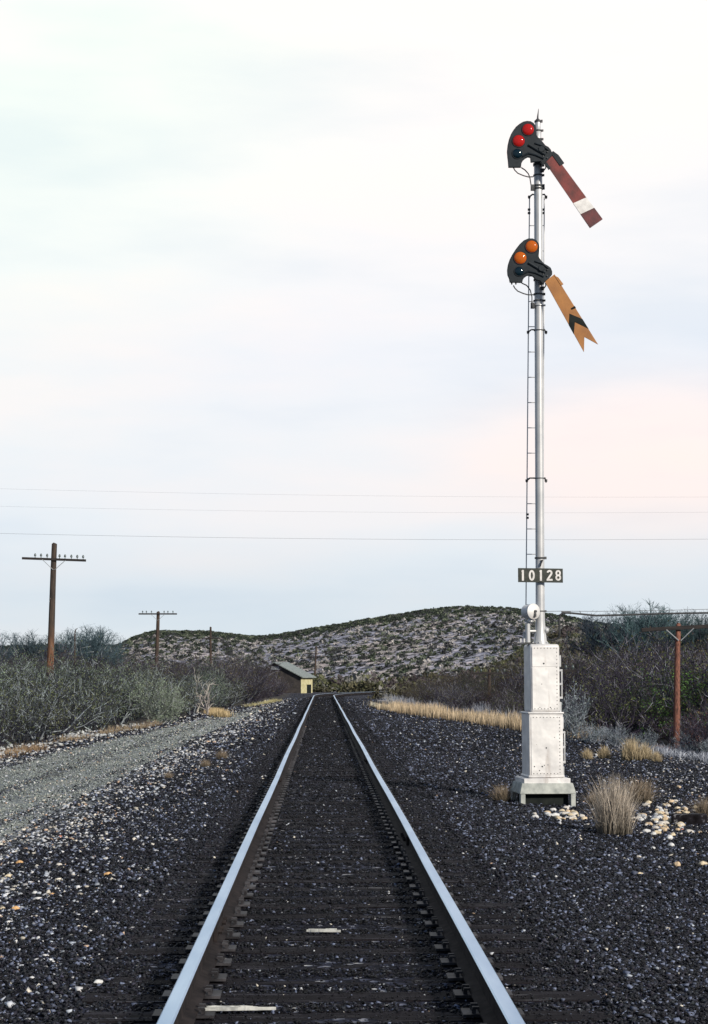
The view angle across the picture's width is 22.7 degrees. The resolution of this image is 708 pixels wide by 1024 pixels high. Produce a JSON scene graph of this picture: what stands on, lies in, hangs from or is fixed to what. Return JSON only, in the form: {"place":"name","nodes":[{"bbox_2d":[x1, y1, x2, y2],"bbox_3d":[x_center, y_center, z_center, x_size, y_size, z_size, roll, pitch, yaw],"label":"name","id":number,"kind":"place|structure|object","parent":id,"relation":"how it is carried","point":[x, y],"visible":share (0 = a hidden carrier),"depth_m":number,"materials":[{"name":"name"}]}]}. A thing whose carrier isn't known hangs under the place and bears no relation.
{"place":"outdoors","nodes":[
{"label":"outdoors","id":0,"kind":"place"},
{"bbox_2d":[0,704,273,863],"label":"dirt road","id":1,"kind":"structure","parent":0,"point":[41,825],"depth_m":32.28,"materials":[{"name":"gravel"}]},
{"bbox_2d":[0,607,707,1023],"bbox_3d":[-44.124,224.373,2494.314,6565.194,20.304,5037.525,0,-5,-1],"label":"ground","id":2,"kind":"structure","parent":0,"point":[368,981],"depth_m":13.56,"materials":[{"name":"gravel"}]},
{"bbox_2d":[0,630,31,664],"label":"bare tree","id":3,"kind":"object","parent":2,"relation":"on","point":[7,656],"visible":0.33,"depth_m":164.54,"materials":[{"name":"grey plant"}]},
{"bbox_2d":[0,689,34,746],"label":"brush bush","id":4,"kind":"object","parent":2,"relation":"on","point":[4,728],"visible":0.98,"depth_m":45.45,"materials":[{"name":"green plant"}]},
{"bbox_2d":[0,672,48,736],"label":"brush bush","id":5,"kind":"object","parent":2,"relation":"on","point":[14,693],"visible":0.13,"depth_m":54.09,"materials":[{"name":"green plant"}]},
{"bbox_2d":[0,644,54,693],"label":"brush bush","id":6,"kind":"object","parent":2,"relation":"on","point":[22,663],"visible":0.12,"depth_m":78.89,"materials":[{"name":"green plant"}]},
{"bbox_2d":[0,673,71,743],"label":"brush bush","id":7,"kind":"object","parent":2,"relation":"on","point":[36,711],"visible":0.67,"depth_m":49.94,"materials":[{"name":"green plant"}]},
{"bbox_2d":[8,629,68,664],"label":"bare tree","id":8,"kind":"object","parent":2,"relation":"on","point":[31,648],"visible":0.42,"depth_m":157.37,"materials":[{"name":"grey plant"}]},
{"bbox_2d":[0,645,77,688],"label":"brush bush","id":9,"kind":"object","parent":2,"relation":"on","point":[17,674],"visible":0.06,"depth_m":76.45,"materials":[{"name":"green plant"}]},
{"bbox_2d":[9,641,94,698],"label":"brush bush","id":10,"kind":"object","parent":2,"relation":"on","point":[55,672],"visible":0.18,"depth_m":69.88,"materials":[{"name":"green plant"}]},
{"bbox_2d":[0,658,106,720],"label":"brush bush","id":11,"kind":"object","parent":2,"relation":"on","point":[39,680],"visible":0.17,"depth_m":65.38,"materials":[{"name":"green plant"}]},
{"bbox_2d":[22,542,85,676],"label":"telegraph pole","id":12,"kind":"object","parent":2,"relation":"on","point":[54,559],"visible":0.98,"depth_m":83.67,"materials":[{"name":"brown wood"}]},
{"bbox_2d":[27,684,86,736],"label":"brush bush","id":13,"kind":"object","parent":2,"relation":"on","point":[60,726],"visible":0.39,"depth_m":55.04,"materials":[{"name":"green plant"}]},
{"bbox_2d":[15,655,108,728],"bbox_3d":[-10.120,6.243,59.972,3.124,2.773,4.559,4,-7,-36],"label":"brush bush","id":14,"kind":"object","parent":2,"relation":"on","point":[70,690],"visible":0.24,"depth_m":59.87,"materials":[{"name":"green plant"}]},
{"bbox_2d":[0,669,124,740],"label":"brush bush","id":15,"kind":"object","parent":2,"relation":"on","point":[54,720],"visible":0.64,"depth_m":52.20,"materials":[{"name":"green plant"}]},
{"bbox_2d":[2,661,126,734],"bbox_3d":[-9.891,6.246,58.210,4.458,2.619,3.868,3,-6,-28],"label":"brush bush","id":16,"kind":"object","parent":2,"relation":"on","point":[91,715],"visible":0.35,"depth_m":57.74,"materials":[{"name":"green plant"}]},
{"bbox_2d":[38,632,91,659],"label":"bare tree","id":17,"kind":"object","parent":2,"relation":"on","point":[65,642],"visible":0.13,"depth_m":163.34,"materials":[{"name":"grey plant"}]},
{"bbox_2d":[32,643,112,721],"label":"brush bush","id":18,"kind":"object","parent":2,"relation":"on","point":[72,669],"visible":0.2,"depth_m":71.64,"materials":[{"name":"green plant"}]},
{"bbox_2d":[0,722,171,762],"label":"pale rubble","id":19,"kind":"object","parent":2,"relation":"on","point":[75,734],"visible":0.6,"depth_m":54.11,"materials":[{"name":"stone"}]},
{"bbox_2d":[42,633,131,692],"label":"brush bush","id":20,"kind":"object","parent":2,"relation":"on","point":[97,661],"visible":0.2,"depth_m":74.88,"materials":[{"name":"green plant"}]},
{"bbox_2d":[54,624,126,668],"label":"bare tree","id":21,"kind":"object","parent":2,"relation":"on","point":[97,647],"visible":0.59,"depth_m":148.41,"materials":[{"name":"grey plant"}]},
{"bbox_2d":[60,669,127,728],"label":"brush bush","id":22,"kind":"object","parent":2,"relation":"on","point":[99,687],"visible":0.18,"depth_m":63.91,"materials":[{"name":"green plant"}]},
{"bbox_2d":[62,628,131,669],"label":"bare tree","id":23,"kind":"object","parent":2,"relation":"on","point":[103,645],"visible":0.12,"depth_m":153.41,"materials":[{"name":"grey plant"}]},
{"bbox_2d":[66,672,131,726],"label":"brush bush","id":24,"kind":"object","parent":2,"relation":"on","point":[111,680],"visible":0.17,"depth_m":66.89,"materials":[{"name":"green plant"}]},
{"bbox_2d":[74,691,128,730],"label":"brush bush","id":25,"kind":"object","parent":2,"relation":"on","point":[104,720],"visible":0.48,"depth_m":61.62,"materials":[{"name":"green plant"}]},
{"bbox_2d":[77,664,152,722],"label":"brush bush","id":26,"kind":"object","parent":2,"relation":"on","point":[130,694],"visible":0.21,"depth_m":72.21,"materials":[{"name":"green plant"}]},
{"bbox_2d":[78,657,164,724],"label":"brush bush","id":27,"kind":"object","parent":2,"relation":"on","point":[127,713],"visible":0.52,"depth_m":68.80,"materials":[{"name":"green plant"}]},
{"bbox_2d":[108,656,160,683],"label":"brush bush","id":28,"kind":"object","parent":2,"relation":"on","point":[139,671],"visible":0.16,"depth_m":91.63,"materials":[{"name":"green plant"}]},
{"bbox_2d":[115,679,159,720],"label":"brush bush","id":29,"kind":"object","parent":2,"relation":"on","point":[134,719],"visible":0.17,"depth_m":76.04,"materials":[{"name":"green plant"}]},
{"bbox_2d":[0,698,282,758],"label":"dry grass","id":30,"kind":"structure","parent":2,"relation":"on","point":[216,712],"depth_m":59.05,"materials":[{"name":"plant"}]},
{"bbox_2d":[121,666,163,717],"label":"brush bush","id":31,"kind":"object","parent":2,"relation":"on","point":[141,676],"visible":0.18,"depth_m":80.90,"materials":[{"name":"green plant"}]},
{"bbox_2d":[139,611,176,670],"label":"telegraph pole","id":32,"kind":"object","parent":2,"relation":"on","point":[157,614],"visible":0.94,"depth_m":139.37,"materials":[{"name":"brown wood"}]},
{"bbox_2d":[128,667,197,723],"bbox_3d":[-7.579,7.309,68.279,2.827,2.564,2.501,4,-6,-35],"label":"sage bush","id":33,"kind":"object","parent":2,"relation":"on","point":[167,707],"visible":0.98,"depth_m":68.33,"materials":[{"name":"green plant"}]},
{"bbox_2d":[120,667,211,718],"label":"brush bush","id":34,"kind":"object","parent":2,"relation":"on","point":[188,695],"visible":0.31,"depth_m":78.52,"materials":[{"name":"green plant"}]},
{"bbox_2d":[162,681,197,716],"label":"brush bush","id":35,"kind":"object","parent":2,"relation":"on","point":[183,712],"visible":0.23,"depth_m":82.20,"materials":[{"name":"green plant"}]},
{"bbox_2d":[152,668,231,714],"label":"brush bush","id":36,"kind":"object","parent":2,"relation":"on","point":[197,701],"visible":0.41,"depth_m":86.83,"materials":[{"name":"green plant"}]},
{"bbox_2d":[172,658,221,686],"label":"brush bush","id":37,"kind":"object","parent":2,"relation":"on","point":[200,671],"visible":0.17,"depth_m":107.43,"materials":[{"name":"green plant"}]},
{"bbox_2d":[178,661,229,710],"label":"brush bush","id":38,"kind":"object","parent":2,"relation":"on","point":[219,679],"visible":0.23,"depth_m":97.10,"materials":[{"name":"green plant"}]},
{"bbox_2d":[180,669,233,710],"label":"brush bush","id":39,"kind":"object","parent":2,"relation":"on","point":[214,690],"visible":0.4,"depth_m":94.27,"materials":[{"name":"green plant"}]},
{"bbox_2d":[181,653,242,684],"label":"thorn bush","id":40,"kind":"object","parent":2,"relation":"on","point":[210,667],"visible":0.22,"depth_m":117.74,"materials":[{"name":"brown plant"}]},
{"bbox_2d":[193,665,233,705],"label":"brush bush","id":41,"kind":"object","parent":2,"relation":"on","point":[219,674],"visible":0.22,"depth_m":99.91,"materials":[{"name":"green plant"}]},
{"bbox_2d":[188,644,242,685],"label":"thorn bush","id":42,"kind":"object","parent":2,"relation":"on","point":[218,662],"visible":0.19,"depth_m":123.65,"materials":[{"name":"brown plant"}]},
{"bbox_2d":[197,664,247,705],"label":"brush bush","id":43,"kind":"object","parent":2,"relation":"on","point":[227,680],"visible":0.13,"depth_m":112.54,"materials":[{"name":"green plant"}]},
{"bbox_2d":[198,676,254,707],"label":"brush bush","id":44,"kind":"object","parent":2,"relation":"on","point":[233,699],"visible":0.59,"depth_m":102.46,"materials":[{"name":"green plant"}]},
{"bbox_2d":[212,665,256,697],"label":"thorn bush","id":45,"kind":"object","parent":2,"relation":"on","point":[234,682],"visible":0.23,"depth_m":115.34,"materials":[{"name":"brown plant"}]},
{"bbox_2d":[223,657,277,702],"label":"thorn bush","id":46,"kind":"object","parent":2,"relation":"on","point":[258,690],"visible":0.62,"depth_m":120.70,"materials":[{"name":"brown plant"}]},
{"bbox_2d":[220,645,282,699],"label":"thorn bush","id":47,"kind":"object","parent":2,"relation":"on","point":[272,693],"visible":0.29,"depth_m":142.45,"materials":[{"name":"brown plant"}]},
{"bbox_2d":[230,645,285,696],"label":"thorn bush","id":48,"kind":"object","parent":2,"relation":"on","point":[267,667],"visible":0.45,"depth_m":137.98,"materials":[{"name":"brown plant"}]},
{"bbox_2d":[260,662,315,692],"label":"hut","id":49,"kind":"object","parent":2,"relation":"on","point":[299,680],"visible":0.7,"depth_m":199.01,"materials":[{"name":"yellow paint"}]},
{"bbox_2d":[79,691,617,1023],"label":"sleeper","id":50,"kind":"structure","parent":2,"relation":"on","point":[483,991],"depth_m":11.16,"materials":[{"name":"brown wood"}]},
{"bbox_2d":[205,1005,275,1010],"bbox_3d":[-0.565,2.443,8.679,0.361,0.025,0.040,0,-5,-1],"label":"wood splinter","id":51,"kind":"object","parent":50,"relation":"on","point":[227,1008],"visible":0.97,"depth_m":8.67,"materials":[{"name":"wood"}]},
{"bbox_2d":[0,605,706,681],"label":"hillside shrubs","id":52,"kind":"object","parent":2,"relation":"on","point":[229,637],"visible":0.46,"depth_m":360.89,"materials":[{"name":"green plant"}]},
{"bbox_2d":[0,697,707,1023],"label":"track ballast","id":53,"kind":"structure","parent":2,"relation":"on","point":[97,823],"depth_m":16.11,"materials":[{"name":"gravel"}]},
{"bbox_2d":[413,670,466,703],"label":"bare bush","id":54,"kind":"object","parent":2,"relation":"on","point":[427,697],"visible":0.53,"depth_m":92.69,"materials":[{"name":"brown plant"}]},
{"bbox_2d":[423,676,474,707],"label":"bare bush","id":55,"kind":"object","parent":2,"relation":"on","point":[436,692],"visible":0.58,"depth_m":89.80,"materials":[{"name":"brown plant"}]},
{"bbox_2d":[435,685,478,712],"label":"bare bush","id":56,"kind":"object","parent":2,"relation":"on","point":[450,698],"visible":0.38,"depth_m":85.67,"materials":[{"name":"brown plant"}]},
{"bbox_2d":[436,663,482,695],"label":"bare bush","id":57,"kind":"object","parent":2,"relation":"on","point":[448,677],"visible":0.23,"depth_m":113.42,"materials":[{"name":"brown plant"}]},
{"bbox_2d":[441,681,488,712],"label":"bare bush","id":58,"kind":"object","parent":2,"relation":"on","point":[466,704],"visible":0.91,"depth_m":82.61,"materials":[{"name":"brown plant"}]},
{"bbox_2d":[447,675,496,706],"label":"bare bush","id":59,"kind":"object","parent":2,"relation":"on","point":[473,688],"visible":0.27,"depth_m":106.76,"materials":[{"name":"brown plant"}]},
{"bbox_2d":[312,622,653,700],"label":"distant brush","id":60,"kind":"object","parent":2,"relation":"on","point":[361,683],"visible":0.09,"depth_m":213.49,"materials":[{"name":"brown plant"}]},
{"bbox_2d":[471,676,502,708],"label":"bare bush","id":61,"kind":"object","parent":2,"relation":"on","point":[488,693],"visible":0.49,"depth_m":97.24,"materials":[{"name":"brown plant"}]},
{"bbox_2d":[472,669,506,702],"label":"line pole","id":62,"kind":"object","parent":2,"relation":"on","point":[489,672],"visible":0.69,"depth_m":105.56,"materials":[{"name":"brown wood"}]},
{"bbox_2d":[478,783,515,801],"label":"grass tuft","id":63,"kind":"object","parent":2,"relation":"on","point":[500,794],"visible":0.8,"depth_m":24.70,"materials":[{"name":"plant"}]},
{"bbox_2d":[479,648,523,700],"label":"bare bush","id":64,"kind":"object","parent":2,"relation":"on","point":[497,680],"visible":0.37,"depth_m":111.34,"materials":[{"name":"brown plant"}]},
{"bbox_2d":[486,683,523,717],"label":"bare bush","id":65,"kind":"object","parent":2,"relation":"on","point":[509,706],"visible":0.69,"depth_m":71.35,"materials":[{"name":"grey plant"}]},
{"bbox_2d":[487,656,524,710],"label":"bare bush","id":66,"kind":"object","parent":2,"relation":"on","point":[512,684],"visible":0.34,"depth_m":98.79,"materials":[{"name":"brown plant"}]},
{"bbox_2d":[491,687,523,714],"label":"bare bush","id":67,"kind":"object","parent":2,"relation":"on","point":[506,699],"visible":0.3,"depth_m":75.13,"materials":[{"name":"brown plant"}]},
{"bbox_2d":[507,109,601,806],"bbox_3d":[2.857,-0.831,25.278,1.379,10.155,0.720,1,-5,-6],"label":"semaphore signal","id":68,"kind":"object","parent":2,"relation":"on","point":[544,780],"visible":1,"depth_m":25.10,"materials":[{"name":"metal"}]},
{"bbox_2d":[547,609,705,614],"bbox_3d":[8.535,1.553,27.415,12.573,0.248,0.846,2,-6,-21],"label":"messenger wire","id":69,"kind":"object","parent":68,"relation":"attached to","point":[616,612],"visible":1,"depth_m":25.62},
{"bbox_2d":[547,612,707,640],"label":"drop cable","id":70,"kind":"object","parent":69,"relation":"hanging from","point":[558,637],"visible":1,"depth_m":25.42,"materials":[{"name":"rubber"}]},
{"bbox_2d":[507,636,614,702],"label":"bare bush","id":71,"kind":"object","parent":2,"relation":"on","point":[564,674],"visible":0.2,"depth_m":77.66,"materials":[{"name":"brown plant"}]},
{"bbox_2d":[560,678,597,739],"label":"silver bush","id":72,"kind":"object","parent":2,"relation":"on","point":[569,721],"visible":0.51,"depth_m":51.61,"materials":[{"name":"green plant"}]},
{"bbox_2d":[573,722,611,743],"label":"silver bush","id":73,"kind":"object","parent":2,"relation":"on","point":[594,737],"visible":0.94,"depth_m":49.70,"materials":[{"name":"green plant"}]},
{"bbox_2d":[566,612,632,661],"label":"bare tree","id":74,"kind":"object","parent":2,"relation":"on","point":[591,640],"visible":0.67,"depth_m":174.22,"materials":[{"name":"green plant"}]},
{"bbox_2d":[597,746,611,758],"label":"grass tuft","id":75,"kind":"object","parent":2,"relation":"on","point":[604,753],"visible":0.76,"depth_m":39.96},
{"bbox_2d":[600,720,629,746],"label":"silver bush","id":76,"kind":"object","parent":2,"relation":"on","point":[614,738],"visible":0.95,"depth_m":47.72,"materials":[{"name":"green plant"}]},
{"bbox_2d":[573,770,656,834],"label":"grass tuft","id":77,"kind":"object","parent":2,"relation":"on","point":[613,815],"visible":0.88,"depth_m":20.22,"materials":[{"name":"plant"}]},
{"bbox_2d":[568,623,664,709],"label":"bare bush","id":78,"kind":"object","parent":2,"relation":"on","point":[584,670],"visible":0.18,"depth_m":76.65,"materials":[{"name":"brown plant"}]},
{"bbox_2d":[581,607,655,652],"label":"bare tree","id":79,"kind":"object","parent":2,"relation":"on","point":[624,625],"visible":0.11,"depth_m":178.94,"materials":[{"name":"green plant"}]},
{"bbox_2d":[566,653,672,739],"bbox_3d":[8.093,5.785,54.124,3.564,2.858,2.788,0,-5,-3],"label":"bare bush","id":80,"kind":"object","parent":2,"relation":"on","point":[606,715],"visible":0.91,"depth_m":53.78,"materials":[{"name":"brown plant"}]},
{"bbox_2d":[563,650,680,739],"bbox_3d":[8.391,5.793,56.417,4.578,3.259,2.444,1,-5,-7],"label":"bare bush","id":81,"kind":"object","parent":2,"relation":"on","point":[619,698],"visible":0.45,"depth_m":56.25,"materials":[{"name":"brown plant"}]},
{"bbox_2d":[582,642,662,729],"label":"bare bush","id":82,"kind":"object","parent":2,"relation":"on","point":[609,674],"visible":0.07,"depth_m":69.18,"materials":[{"name":"brown plant"}]},
{"bbox_2d":[613,734,648,760],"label":"grass tuft","id":83,"kind":"object","parent":2,"relation":"on","point":[631,752],"visible":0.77,"depth_m":39.42,"materials":[{"name":"plant"}]},
{"bbox_2d":[565,644,697,734],"bbox_3d":[9.885,6.535,63.977,6.608,3.736,4.192,-4,-7,35],"label":"bare bush","id":84,"kind":"object","parent":2,"relation":"on","point":[620,681],"visible":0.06,"depth_m":63.73,"materials":[{"name":"brown plant"}]},
{"bbox_2d":[591,599,682,655],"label":"bare tree","id":85,"kind":"object","parent":2,"relation":"on","point":[629,624],"visible":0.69,"depth_m":169.68,"materials":[{"name":"grey plant"}]},
{"bbox_2d":[611,776,667,802],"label":"grass tuft","id":86,"kind":"object","parent":2,"relation":"on","point":[641,792],"visible":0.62,"depth_m":25.81,"materials":[{"name":"plant"}]},
{"bbox_2d":[574,625,705,735],"bbox_3d":[10.810,5.940,62.043,6.007,4.164,5.367,-2,-6,19],"label":"bare bush","id":87,"kind":"object","parent":2,"relation":"on","point":[644,655],"visible":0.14,"depth_m":62.27,"materials":[{"name":"brown plant"}]},
{"bbox_2d":[625,725,661,746],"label":"silver bush","id":88,"kind":"object","parent":2,"relation":"on","point":[647,741],"visible":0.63,"depth_m":45.75,"materials":[{"name":"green plant"}]},
{"bbox_2d":[593,618,699,738],"bbox_3d":[10.691,5.602,59.470,4.982,4.367,4.762,-3,-6,28],"label":"bare bush","id":89,"kind":"object","parent":2,"relation":"on","point":[635,666],"visible":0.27,"depth_m":59.70,"materials":[{"name":"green plant"}]},
{"bbox_2d":[606,611,707,743],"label":"bare bush","id":90,"kind":"object","parent":2,"relation":"on","point":[665,673],"visible":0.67,"depth_m":53.60,"materials":[{"name":"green plant"}]},
{"bbox_2d":[617,663,707,744],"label":"green bush","id":91,"kind":"object","parent":2,"relation":"on","point":[681,701],"visible":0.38,"depth_m":53.73,"materials":[{"name":"green plant"}]},
{"bbox_2d":[623,670,704,738],"bbox_3d":[10.603,6.610,59.725,3.808,2.534,3.032,-2,-6,19],"label":"green bush","id":92,"kind":"object","parent":2,"relation":"on","point":[658,703],"visible":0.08,"depth_m":59.65,"materials":[{"name":"green plant"}]},
{"bbox_2d":[637,611,695,653],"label":"bare tree","id":93,"kind":"object","parent":2,"relation":"on","point":[674,625],"visible":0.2,"depth_m":171.69,"materials":[{"name":"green plant"}]},
{"bbox_2d":[631,606,707,696],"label":"bare bush","id":94,"kind":"object","parent":2,"relation":"on","point":[671,644],"visible":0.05,"depth_m":73.03,"materials":[{"name":"brown plant"}]},
{"bbox_2d":[637,704,704,746],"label":"bare bush","id":95,"kind":"object","parent":2,"relation":"on","point":[669,727],"visible":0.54,"depth_m":50.62,"materials":[{"name":"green plant"}]},
{"bbox_2d":[641,623,707,747],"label":"line pole","id":96,"kind":"object","parent":2,"relation":"on","point":[678,627],"visible":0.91,"depth_m":49.91,"materials":[{"name":"brown wood"}]},
{"bbox_2d":[658,688,707,753],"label":"bare bush","id":97,"kind":"object","parent":2,"relation":"on","point":[698,736],"visible":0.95,"depth_m":43.90,"materials":[{"name":"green plant"}]},
{"bbox_2d":[669,610,707,649],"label":"bare tree","id":98,"kind":"object","parent":2,"relation":"on","point":[706,617],"visible":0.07,"depth_m":175.35,"materials":[{"name":"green plant"}]},
{"bbox_2d":[671,813,706,824],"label":"timber block","id":99,"kind":"object","parent":2,"relation":"on","point":[694,818],"depth_m":22.02,"materials":[{"name":"brown wood"}]},
{"bbox_2d":[672,614,707,656],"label":"bare tree","id":100,"kind":"object","parent":2,"relation":"on","point":[699,634],"visible":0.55,"depth_m":166.49,"materials":[{"name":"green plant"}]},
{"bbox_2d":[678,795,707,817],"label":"grass tuft","id":101,"kind":"object","parent":2,"relation":"on","point":[702,807],"visible":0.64,"depth_m":23.32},
{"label":"power pole","id":102,"kind":"object","parent":2,"relation":"on","visible":0},
{"bbox_2d":[0,533,661,539],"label":"overhead wire","id":103,"kind":"object","parent":102,"relation":"attached to","point":[410,539],"visible":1,"depth_m":100.36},
{"bbox_2d":[0,0,707,645],"label":"sky","id":104,"kind":"structure","parent":0,"point":[251,251],"materials":[{"name":"white"}]},
{"bbox_2d":[363,700,605,739],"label":"dry grass","id":105,"kind":"structure","parent":0,"point":[503,721],"depth_m":73.56,"materials":[{"name":"plant"}]},
{"bbox_2d":[380,693,707,763],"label":"frosted grass","id":106,"kind":"structure","parent":0,"point":[677,752],"depth_m":44.81,"materials":[{"name":"plant"}]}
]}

